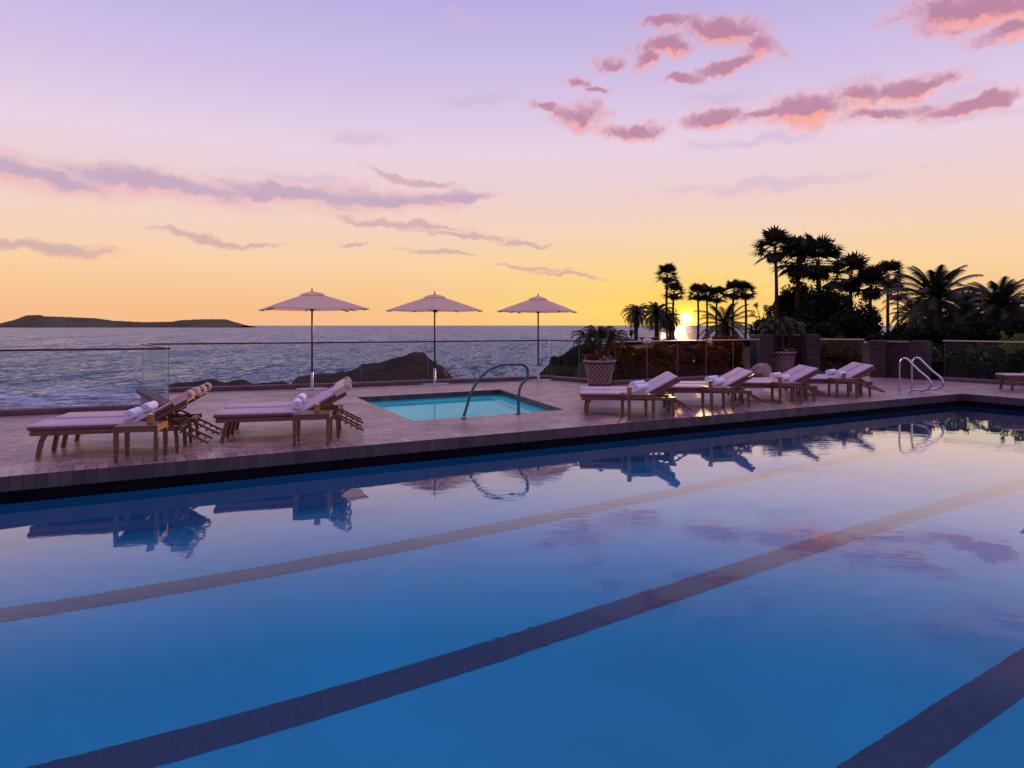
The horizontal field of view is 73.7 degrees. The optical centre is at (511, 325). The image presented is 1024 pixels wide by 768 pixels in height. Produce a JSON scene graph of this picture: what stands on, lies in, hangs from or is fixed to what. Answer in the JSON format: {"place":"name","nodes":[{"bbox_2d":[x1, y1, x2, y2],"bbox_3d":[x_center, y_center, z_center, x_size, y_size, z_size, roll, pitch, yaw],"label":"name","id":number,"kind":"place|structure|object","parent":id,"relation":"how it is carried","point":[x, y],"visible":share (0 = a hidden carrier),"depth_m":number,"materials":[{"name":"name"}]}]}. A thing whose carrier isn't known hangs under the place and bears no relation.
{"place":"outdoors","nodes":[
{"label":"outdoors","id":0,"kind":"place"},
{"bbox_2d":[0,315,253,327],"bbox_3d":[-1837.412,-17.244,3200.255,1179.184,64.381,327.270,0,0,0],"label":"island","id":1,"kind":"structure","parent":0,"point":[33,321],"depth_m":3105.01,"materials":[{"name":"stone"}]},
{"bbox_2d":[0,326,894,408],"bbox_3d":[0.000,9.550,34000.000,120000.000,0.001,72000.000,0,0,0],"label":"ocean","id":2,"kind":"structure","parent":0,"point":[34,379],"depth_m":224.28,"materials":[{"name":"liquid"}]},
{"bbox_2d":[164,379,289,387],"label":"sea rock","id":3,"kind":"object","parent":2,"relation":"in","point":[213,382],"visible":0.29,"depth_m":96.38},
{"bbox_2d":[292,352,453,383],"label":"sea rock","id":4,"kind":"object","parent":2,"relation":"in","point":[412,366],"visible":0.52,"depth_m":97.52,"materials":[{"name":"stone"}]},
{"bbox_2d":[539,343,604,376],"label":"bluff","id":5,"kind":"structure","parent":2,"relation":"in","point":[568,370],"depth_m":56.28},
{"bbox_2d":[549,355,566,366],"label":"coastal shrub","id":6,"kind":"object","parent":5,"relation":"on","point":[555,361],"visible":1,"depth_m":54.82,"materials":[{"name":"green plant"}]},
{"bbox_2d":[0,376,1023,471],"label":"deck","id":7,"kind":"structure","parent":0,"point":[18,446],"depth_m":11.37,"materials":[{"name":"stone"}]},
{"bbox_2d":[0,348,166,415],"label":"glass railing","id":8,"kind":"object","parent":7,"relation":"on","point":[40,411],"visible":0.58,"depth_m":12.05,"materials":[{"name":"brown metal"}]},
{"bbox_2d":[27,387,212,458],"bbox_3d":[-4.766,1.177,8.431,1.940,0.754,0.585,0,0,-15],"label":"sun lounger","id":9,"kind":"object","parent":7,"relation":"on","point":[56,428],"visible":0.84,"depth_m":8.28,"materials":[{"name":"white wood"}]},
{"bbox_2d":[123,407,142,419],"bbox_3d":[-4.693,1.085,8.453,0.120,0.113,0.390,0,0,-13],"label":"rolled towel","id":10,"kind":"object","parent":9,"relation":"on","point":[132,413],"visible":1,"depth_m":8.30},
{"bbox_2d":[54,382,222,447],"bbox_3d":[-4.930,1.177,9.133,1.940,0.754,0.585,0,0,-15],"label":"sun lounger","id":11,"kind":"object","parent":7,"relation":"on","point":[195,419],"visible":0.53,"depth_m":9.06,"materials":[{"name":"white wood"}]},
{"bbox_2d":[140,401,157,411],"bbox_3d":[-4.866,1.085,9.152,0.120,0.113,0.390,0,0,-12],"label":"rolled towel","id":12,"kind":"object","parent":11,"relation":"on","point":[148,406],"visible":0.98,"depth_m":9.03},
{"bbox_2d":[113,421,167,462],"bbox_3d":[-4.307,1.345,7.936,0.461,0.410,0.421,0,0,-13],"label":"side table","id":13,"kind":"object","parent":7,"relation":"on","point":[127,428],"visible":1,"depth_m":7.78,"materials":[{"name":"brown wood"}]},
{"bbox_2d":[146,413,154,423],"bbox_3d":[-4.206,1.080,7.944,0.092,0.118,0.092,0,0,0],"label":"candle holder","id":14,"kind":"object","parent":13,"relation":"on","point":[150,418],"visible":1,"depth_m":7.91,"materials":[{"name":"glass"}]},
{"bbox_2d":[136,343,170,402],"bbox_3d":[-7.442,0.981,14.201,0.240,1.138,3.685,0,0,-36],"label":"glass railing","id":15,"kind":"object","parent":7,"relation":"on","point":[148,394],"visible":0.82,"depth_m":13.93,"materials":[{"name":"glass"}]},
{"bbox_2d":[213,380,363,442],"bbox_3d":[-3.062,1.177,9.484,1.940,0.754,0.585,0,0,-15],"label":"sun lounger","id":16,"kind":"object","parent":7,"relation":"on","point":[228,417],"visible":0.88,"depth_m":9.31,"materials":[{"name":"white wood"}]},
{"bbox_2d":[293,398,301,408],"bbox_3d":[-2.988,1.085,9.505,0.120,0.113,0.390,0,0,-17],"label":"rolled towel","id":17,"kind":"object","parent":16,"relation":"on","point":[297,403],"visible":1,"depth_m":9.33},
{"bbox_2d":[224,377,362,433],"bbox_3d":[-3.219,1.177,10.187,1.940,0.754,0.585,0,0,-15],"label":"sun lounger","id":18,"kind":"object","parent":7,"relation":"on","point":[332,407],"visible":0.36,"depth_m":10.14,"materials":[{"name":"white wood"}]},
{"bbox_2d":[295,393,306,401],"bbox_3d":[-3.155,1.085,10.206,0.120,0.113,0.390,0,0,-10],"label":"rolled towel","id":19,"kind":"object","parent":18,"relation":"on","point":[302,396],"visible":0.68,"depth_m":10.07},
{"bbox_2d":[293,410,332,445],"bbox_3d":[-2.617,1.345,8.982,0.461,0.410,0.421,0,0,-10],"label":"side table","id":20,"kind":"object","parent":7,"relation":"on","point":[299,416],"visible":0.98,"depth_m":8.81,"materials":[{"name":"brown wood"}]},
{"bbox_2d":[314,403,320,411],"bbox_3d":[-2.563,1.080,8.976,0.092,0.118,0.092,0,0,0],"label":"candle holder","id":21,"kind":"object","parent":20,"relation":"on","point":[316,407],"visible":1,"depth_m":8.94,"materials":[{"name":"glass"}]},
{"bbox_2d":[259,288,368,390],"bbox_3d":[-4.862,0.320,16.600,2.276,2.460,2.276,0,0,-25],"label":"patio umbrella","id":22,"kind":"object","parent":7,"relation":"on","point":[311,300],"visible":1,"depth_m":16.16,"materials":[{"name":"fabric"}]},
{"bbox_2d":[145,340,548,392],"bbox_3d":[-3.654,0.982,17.596,10.360,1.139,0.445,0,0,-23],"label":"glass railing","id":23,"kind":"object","parent":7,"relation":"on","point":[295,386],"visible":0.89,"depth_m":17.27,"materials":[{"name":"brown metal"}]},
{"bbox_2d":[379,395,487,401],"bbox_3d":[-0.945,1.911,13.789,3.589,0.479,4.382,0,0,-26],"label":"spa basin","id":24,"kind":"object","parent":7,"relation":"in","point":[431,398],"visible":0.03,"depth_m":15.65,"materials":[{"name":"tile"}]},
{"bbox_2d":[369,395,546,420],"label":"spa water","id":25,"kind":"structure","parent":24,"relation":"in","point":[430,409],"depth_m":13.97,"materials":[{"name":"liquid"}]},
{"bbox_2d":[386,291,482,384],"bbox_3d":[-2.049,0.320,18.100,1.836,2.460,1.836,0,0,41],"label":"patio umbrella","id":26,"kind":"object","parent":7,"relation":"on","point":[435,303],"visible":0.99,"depth_m":17.88,"materials":[{"name":"fabric"}]},
{"bbox_2d":[348,389,572,422],"bbox_3d":[-0.935,1.610,13.795,3.892,0.120,4.685,0,0,-26],"label":"spa coping","id":27,"kind":"object","parent":7,"relation":"on","point":[526,399],"visible":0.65,"depth_m":14.92,"materials":[{"name":"stone"}]},
{"bbox_2d":[461,363,528,418],"bbox_3d":[-0.274,1.102,11.666,1.329,0.901,0.100,0,0,-31],"label":"spa handrail","id":28,"kind":"object","parent":27,"relation":"on","point":[486,372],"visible":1,"depth_m":11.75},
{"bbox_2d":[0,392,1023,491],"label":"pool coping","id":29,"kind":"object","parent":7,"relation":"on","point":[25,479],"visible":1,"depth_m":9.16,"materials":[{"name":"stone"}]},
{"bbox_2d":[0,400,1023,501],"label":"pool basin","id":30,"kind":"object","parent":7,"relation":"in","point":[110,486],"visible":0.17,"depth_m":9.22,"materials":[{"name":"tile"}]},
{"bbox_2d":[0,405,1023,767],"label":"pool water","id":31,"kind":"structure","parent":30,"relation":"in","point":[836,593],"depth_m":4.37,"materials":[{"name":"liquid"}]},
{"bbox_2d":[497,293,576,380],"bbox_3d":[0.742,0.320,19.350,1.836,2.460,1.836,0,0,19],"label":"patio umbrella","id":32,"kind":"object","parent":7,"relation":"on","point":[537,304],"visible":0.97,"depth_m":18.99,"materials":[{"name":"fabric"}]},
{"bbox_2d":[548,340,612,382],"bbox_3d":[1.830,0.981,18.808,0.240,1.138,2.398,0,0,-41],"label":"glass railing","id":33,"kind":"object","parent":7,"relation":"on","point":[572,379],"visible":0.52,"depth_m":18.90,"materials":[{"name":"grey metal"}]},
{"bbox_2d":[571,325,627,385],"bbox_3d":[2.232,0.768,17.384,1.497,1.564,0.944,0,0,0],"label":"potted palm","id":34,"kind":"object","parent":7,"relation":"on","point":[599,369],"visible":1,"depth_m":17.15,"materials":[{"name":"plant"}]},
{"bbox_2d":[579,371,686,407],"bbox_3d":[2.237,1.210,12.700,1.940,0.689,0.560,0,0,4],"label":"sun lounger","id":35,"kind":"object","parent":7,"relation":"on","point":[658,378],"visible":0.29,"depth_m":12.60,"materials":[{"name":"fabric"}]},
{"bbox_2d":[629,380,645,386],"bbox_3d":[2.334,1.085,12.696,0.120,0.113,0.390,0,0,42],"label":"rolled towel","id":36,"kind":"object","parent":35,"relation":"on","point":[632,383],"visible":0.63,"depth_m":12.59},
{"bbox_2d":[579,374,692,415],"bbox_3d":[2.156,1.210,11.984,1.940,0.689,0.560,0,0,4],"label":"sun lounger","id":37,"kind":"object","parent":7,"relation":"on","point":[659,388],"visible":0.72,"depth_m":11.75,"materials":[{"name":"fabric"}]},
{"bbox_2d":[632,383,649,390],"bbox_3d":[2.264,1.085,11.979,0.120,0.113,0.390,0,0,42],"label":"rolled towel","id":38,"kind":"object","parent":37,"relation":"on","point":[639,387],"visible":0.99,"depth_m":11.89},
{"bbox_2d":[621,392,654,419],"bbox_3d":[2.110,1.345,11.456,0.461,0.410,0.421,0,0,-8],"label":"side table","id":39,"kind":"object","parent":7,"relation":"on","point":[645,396],"visible":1,"depth_m":11.28,"materials":[{"name":"brown wood"}]},
{"bbox_2d":[611,339,762,384],"bbox_3d":[5.074,0.981,19.335,5.737,1.138,0.240,0,0,-30],"label":"glass railing","id":40,"kind":"object","parent":7,"relation":"on","point":[628,381],"visible":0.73,"depth_m":19.16,"materials":[{"name":"metal"}]},
{"bbox_2d":[677,367,751,402],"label":"sun lounger","id":41,"kind":"object","parent":7,"relation":"on","point":[729,374],"visible":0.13,"depth_m":13.88,"materials":[{"name":"fabric"}]},
{"bbox_2d":[705,375,718,381],"bbox_3d":[4.080,1.085,13.946,0.120,0.113,0.390,0,0,43],"label":"rolled towel","id":42,"kind":"object","parent":41,"relation":"on","point":[707,378],"visible":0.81,"depth_m":13.84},
{"bbox_2d":[665,369,766,406],"bbox_3d":[3.890,1.210,13.237,1.940,0.689,0.560,0,0,5],"label":"sun lounger","id":43,"kind":"object","parent":7,"relation":"on","point":[736,381],"visible":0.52,"depth_m":13.01,"materials":[{"name":"fabric"}]},
{"bbox_2d":[712,378,724,384],"bbox_3d":[3.998,1.085,13.230,0.120,0.113,0.390,0,0,43],"label":"rolled towel","id":44,"kind":"object","parent":43,"relation":"on","point":[718,381],"visible":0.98,"depth_m":13.13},
{"bbox_2d":[701,386,734,409],"bbox_3d":[3.822,1.345,12.691,0.461,0.410,0.421,0,0,-9],"label":"side table","id":45,"kind":"object","parent":7,"relation":"on","point":[723,389],"visible":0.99,"depth_m":12.52,"materials":[{"name":"brown wood"}]},
{"bbox_2d":[750,363,771,376],"bbox_3d":[7.627,1.534,20.962,0.738,0.777,0.619,0,0,0],"label":"garden boulder","id":46,"kind":"object","parent":7,"relation":"on","point":[765,369],"visible":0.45,"depth_m":20.74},
{"bbox_2d":[727,365,818,397],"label":"sun lounger","id":47,"kind":"object","parent":7,"relation":"on","point":[794,370],"visible":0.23,"depth_m":14.83,"materials":[{"name":"fabric"}]},
{"bbox_2d":[769,372,781,377],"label":"rolled towel","id":48,"kind":"object","parent":47,"relation":"on","point":[774,375],"visible":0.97,"depth_m":14.81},
{"bbox_2d":[757,316,806,372],"bbox_3d":[8.585,0.634,21.661,1.587,1.831,1.057,0,0,0],"label":"potted palm","id":49,"kind":"object","parent":7,"relation":"on","point":[784,359],"visible":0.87,"depth_m":21.40,"materials":[{"name":"plant"}]},
{"bbox_2d":[738,366,830,401],"bbox_3d":[5.563,1.210,14.220,1.940,0.689,0.560,0,0,6],"label":"sun lounger","id":50,"kind":"object","parent":7,"relation":"on","point":[803,376],"visible":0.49,"depth_m":13.99,"materials":[{"name":"fabric"}]},
{"bbox_2d":[750,334,819,373],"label":"stone wall","id":51,"kind":"structure","parent":7,"relation":"on","point":[807,346],"depth_m":21.06,"materials":[{"name":"stone"}]},
{"bbox_2d":[771,381,802,403],"bbox_3d":[5.496,1.345,13.674,0.461,0.410,0.421,0,0,-2],"label":"side table","id":52,"kind":"object","parent":7,"relation":"on","point":[792,384],"visible":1,"depth_m":13.47,"materials":[{"name":"brown wood"}]},
{"bbox_2d":[784,362,873,392],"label":"sun lounger","id":53,"kind":"object","parent":7,"relation":"on","point":[850,366],"visible":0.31,"depth_m":15.88,"materials":[{"name":"fabric"}]},
{"bbox_2d":[825,369,836,374],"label":"rolled towel","id":54,"kind":"object","parent":53,"relation":"on","point":[831,371],"visible":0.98,"depth_m":15.90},
{"bbox_2d":[794,364,884,395],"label":"sun lounger","id":55,"kind":"object","parent":7,"relation":"on","point":[860,371],"visible":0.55,"depth_m":15.07,"materials":[{"name":"fabric"}]},
{"bbox_2d":[828,377,857,397],"bbox_3d":[7.162,1.345,14.782,0.461,0.410,0.421,0,0,1],"label":"side table","id":56,"kind":"object","parent":7,"relation":"on","point":[837,380],"visible":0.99,"depth_m":14.60,"materials":[{"name":"brown wood"}]},
{"bbox_2d":[820,339,865,375],"bbox_3d":[10.157,0.981,21.120,1.386,1.138,0.240,0,0,20],"label":"glass railing","id":57,"kind":"object","parent":7,"relation":"on","point":[839,339],"visible":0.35,"depth_m":21.12,"materials":[{"name":"metal"}]},
{"bbox_2d":[869,340,931,379],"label":"stone wall","id":58,"kind":"structure","parent":7,"relation":"on","point":[886,356],"depth_m":20.22,"materials":[{"name":"stone"}]},
{"bbox_2d":[897,357,931,394],"bbox_3d":[8.962,1.137,15.207,0.089,0.836,0.759,0,0,-29],"label":"ladder rail","id":59,"kind":"object","parent":7,"relation":"on","point":[918,370],"visible":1,"depth_m":15.26,"materials":[{"name":"metal"}]},
{"bbox_2d":[911,357,943,393],"bbox_3d":[9.373,1.137,15.434,0.089,0.836,0.759,0,0,-29],"label":"ladder rail","id":60,"kind":"object","parent":7,"relation":"on","point":[930,369],"visible":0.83,"depth_m":15.48,"materials":[{"name":"metal"}]},
{"bbox_2d":[938,340,1023,385],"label":"glass railing","id":61,"kind":"object","parent":7,"relation":"on","point":[989,381],"visible":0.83,"depth_m":18.46,"materials":[{"name":"metal"}]},
{"bbox_2d":[995,373,1023,390],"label":"sun lounger","id":62,"kind":"object","parent":7,"relation":"on","point":[1014,377],"visible":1,"depth_m":16.16,"materials":[{"name":"fabric"}]},
{"bbox_2d":[0,0,1023,325],"label":"sky","id":63,"kind":"structure","parent":0,"point":[161,160],"materials":[{"name":"purple"}]},
{"bbox_2d":[572,342,1019,377],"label":"headland","id":64,"kind":"structure","parent":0,"point":[865,355],"depth_m":45.37,"materials":[{"name":"stone"}]},
{"bbox_2d":[563,349,583,365],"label":"coastal shrub","id":65,"kind":"object","parent":64,"relation":"on","point":[571,356],"visible":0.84,"depth_m":55.74,"materials":[{"name":"green plant"}]},
{"bbox_2d":[576,342,597,354],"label":"coastal shrub","id":66,"kind":"object","parent":64,"relation":"on","point":[583,350],"visible":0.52,"depth_m":51.72,"materials":[{"name":"green plant"}]},
{"bbox_2d":[614,338,642,344],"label":"coastal shrub","id":67,"kind":"object","parent":64,"relation":"on","point":[634,343],"visible":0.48,"depth_m":61.55,"materials":[{"name":"green plant"}]},
{"bbox_2d":[620,303,649,339],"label":"date palm","id":68,"kind":"object","parent":64,"relation":"on","point":[634,317],"visible":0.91,"depth_m":111.43,"materials":[{"name":"green plant"}]},
{"bbox_2d":[637,302,676,342],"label":"date palm","id":69,"kind":"object","parent":64,"relation":"on","point":[656,317],"visible":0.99,"depth_m":107.33,"materials":[{"name":"green plant"}]},
{"bbox_2d":[596,342,730,379],"bbox_3d":[4.618,1.184,20.602,4.684,1.397,1.243,0,0,-28],"label":"garden hedge","id":70,"kind":"object","parent":64,"relation":"on","point":[675,359],"visible":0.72,"depth_m":20.16,"materials":[{"name":"green plant"}]},
{"bbox_2d":[653,262,679,339],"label":"fan palm","id":71,"kind":"object","parent":64,"relation":"on","point":[669,268],"visible":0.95,"depth_m":111.56,"materials":[{"name":"green plant"}]},
{"bbox_2d":[660,279,687,339],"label":"fan palm","id":72,"kind":"object","parent":64,"relation":"on","point":[673,296],"visible":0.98,"depth_m":107.76,"materials":[{"name":"green plant"}]},
{"bbox_2d":[663,310,684,339],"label":"date palm","id":73,"kind":"object","parent":64,"relation":"on","point":[677,319],"visible":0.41,"depth_m":117.69,"materials":[{"name":"green plant"}]},
{"bbox_2d":[656,339,698,344],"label":"coastal shrub","id":74,"kind":"object","parent":64,"relation":"on","point":[679,343],"visible":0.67,"depth_m":59.21,"materials":[{"name":"green plant"}]},
{"bbox_2d":[687,282,708,339],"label":"fan palm","id":75,"kind":"object","parent":64,"relation":"on","point":[696,288],"visible":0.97,"depth_m":111.76,"materials":[{"name":"green plant"}]},
{"bbox_2d":[694,283,716,342],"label":"fan palm","id":76,"kind":"object","parent":64,"relation":"on","point":[707,287],"visible":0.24,"depth_m":115.76,"materials":[{"name":"green plant"}]},
{"bbox_2d":[704,285,728,333],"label":"fan palm","id":77,"kind":"object","parent":64,"relation":"on","point":[713,291],"visible":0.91,"depth_m":109.51,"materials":[{"name":"green plant"}]},
{"bbox_2d":[698,335,745,373],"bbox_3d":[6.901,1.080,22.605,1.393,1.558,1.140,0,0,-28],"label":"garden hedge","id":78,"kind":"object","parent":64,"relation":"on","point":[739,345],"visible":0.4,"depth_m":22.39,"materials":[{"name":"green plant"}]},
{"bbox_2d":[694,302,760,343],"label":"date palm","id":79,"kind":"object","parent":64,"relation":"on","point":[724,327],"visible":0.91,"depth_m":71.53,"materials":[{"name":"green plant"}]},
{"bbox_2d":[724,278,747,335],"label":"fan palm","id":80,"kind":"object","parent":64,"relation":"on","point":[734,284],"visible":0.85,"depth_m":111.43,"materials":[{"name":"green plant"}]},
{"bbox_2d":[732,280,760,338],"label":"fan palm","id":81,"kind":"object","parent":64,"relation":"on","point":[750,287],"visible":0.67,"depth_m":113.42,"materials":[{"name":"green plant"}]},
{"bbox_2d":[750,302,771,319],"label":"sparse tree","id":82,"kind":"object","parent":64,"relation":"on","point":[766,309],"visible":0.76,"depth_m":63.69,"materials":[{"name":"green plant"}]},
{"bbox_2d":[748,316,792,336],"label":"dark tree","id":83,"kind":"object","parent":64,"relation":"on","point":[755,324],"visible":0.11,"depth_m":57.57,"materials":[{"name":"green plant"}]},
{"bbox_2d":[750,224,797,318],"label":"fan palm","id":84,"kind":"object","parent":64,"relation":"on","point":[774,237],"visible":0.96,"depth_m":81.43,"materials":[{"name":"green plant"}]},
{"bbox_2d":[774,312,803,322],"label":"dark tree","id":85,"kind":"object","parent":64,"relation":"on","point":[793,317],"visible":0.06,"depth_m":65.71,"materials":[{"name":"green plant"}]},
{"bbox_2d":[765,278,815,321],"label":"dark tree","id":86,"kind":"object","parent":64,"relation":"on","point":[786,301],"visible":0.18,"depth_m":86.94,"materials":[{"name":"green plant"}]},
{"bbox_2d":[767,235,826,315],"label":"fan palm","id":87,"kind":"object","parent":64,"relation":"on","point":[799,239],"visible":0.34,"depth_m":83.36,"materials":[{"name":"green plant"}]},
{"bbox_2d":[776,321,845,338],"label":"dark tree","id":88,"kind":"object","parent":64,"relation":"on","point":[827,330],"visible":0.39,"depth_m":49.21,"materials":[{"name":"green plant"}]},
{"bbox_2d":[784,232,854,290],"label":"fan palm","id":89,"kind":"object","parent":64,"relation":"on","point":[826,249],"visible":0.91,"depth_m":78.93,"materials":[{"name":"green plant"}]},
{"bbox_2d":[791,281,858,324],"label":"dark tree","id":90,"kind":"object","parent":64,"relation":"on","point":[820,305],"visible":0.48,"depth_m":75.04,"materials":[{"name":"green plant"}]},
{"bbox_2d":[820,335,862,371],"bbox_3d":[10.424,1.079,22.009,1.604,1.568,0.952,0,0,24],"label":"garden hedge","id":91,"kind":"object","parent":64,"relation":"on","point":[844,354],"visible":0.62,"depth_m":21.73,"materials":[{"name":"green plant"}]},
{"bbox_2d":[826,250,874,305],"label":"fan palm","id":92,"kind":"object","parent":64,"relation":"on","point":[845,284],"visible":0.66,"depth_m":85.04,"materials":[{"name":"green plant"}]},
{"bbox_2d":[852,292,878,343],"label":"dark tree","id":93,"kind":"object","parent":64,"relation":"on","point":[867,319],"visible":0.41,"depth_m":77.67,"materials":[{"name":"green plant"}]},
{"bbox_2d":[845,262,894,342],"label":"fan palm","id":94,"kind":"object","parent":64,"relation":"on","point":[876,273],"visible":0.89,"depth_m":83.28,"materials":[{"name":"green plant"}]},
{"bbox_2d":[861,305,884,333],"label":"dark tree","id":95,"kind":"object","parent":64,"relation":"on","point":[879,328],"visible":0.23,"depth_m":81.79,"materials":[{"name":"green plant"}]},
{"bbox_2d":[864,332,899,341],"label":"dark tree","id":96,"kind":"object","parent":64,"relation":"on","point":[885,336],"visible":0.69,"depth_m":59.67,"materials":[{"name":"green plant"}]},
{"bbox_2d":[870,259,907,334],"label":"fan palm","id":97,"kind":"object","parent":64,"relation":"on","point":[893,266],"visible":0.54,"depth_m":91.39,"materials":[{"name":"green plant"}]},
{"bbox_2d":[889,285,909,323],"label":"fan palm","id":98,"kind":"object","parent":64,"relation":"on","point":[895,299],"visible":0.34,"depth_m":97.67,"materials":[{"name":"green plant"}]},
{"bbox_2d":[888,322,914,337],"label":"dark tree","id":99,"kind":"object","parent":64,"relation":"on","point":[894,331],"visible":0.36,"depth_m":73.62,"materials":[{"name":"green plant"}]},
{"bbox_2d":[885,297,925,328],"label":"date palm","id":100,"kind":"object","parent":64,"relation":"on","point":[901,315],"visible":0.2,"depth_m":85.90,"materials":[{"name":"green plant"}]},
{"bbox_2d":[898,324,951,343],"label":"dark tree","id":101,"kind":"object","parent":64,"relation":"on","point":[923,333],"visible":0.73,"depth_m":55.34,"materials":[{"name":"green plant"}]},
{"bbox_2d":[878,264,983,331],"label":"date palm","id":102,"kind":"object","parent":64,"relation":"on","point":[936,289],"visible":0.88,"depth_m":61.15,"materials":[{"name":"green plant"}]},
{"bbox_2d":[943,291,984,343],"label":"date palm","id":103,"kind":"object","parent":64,"relation":"on","point":[966,297],"visible":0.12,"depth_m":78.92,"materials":[{"name":"green plant"}]},
{"bbox_2d":[938,318,1000,347],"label":"dark tree","id":104,"kind":"object","parent":64,"relation":"on","point":[969,329],"visible":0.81,"depth_m":51.33,"materials":[{"name":"green plant"}]},
{"bbox_2d":[947,276,1023,345],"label":"date palm","id":105,"kind":"object","parent":64,"relation":"on","point":[997,305],"visible":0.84,"depth_m":57.45,"materials":[{"name":"green plant"}]},
{"bbox_2d":[987,315,1023,348],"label":"dark tree","id":106,"kind":"object","parent":64,"relation":"on","point":[1012,326],"visible":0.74,"depth_m":49.72,"materials":[{"name":"green plant"}]},
{"bbox_2d":[997,331,1023,362],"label":"garden hedge","id":107,"kind":"object","parent":64,"relation":"on","point":[1019,336],"visible":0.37,"depth_m":20.00,"materials":[{"name":"green plant"}]},
{"bbox_2d":[932,342,1023,380],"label":"garden hedge","id":108,"kind":"object","parent":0,"point":[988,367],"visible":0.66,"depth_m":19.48,"materials":[{"name":"green plant"}]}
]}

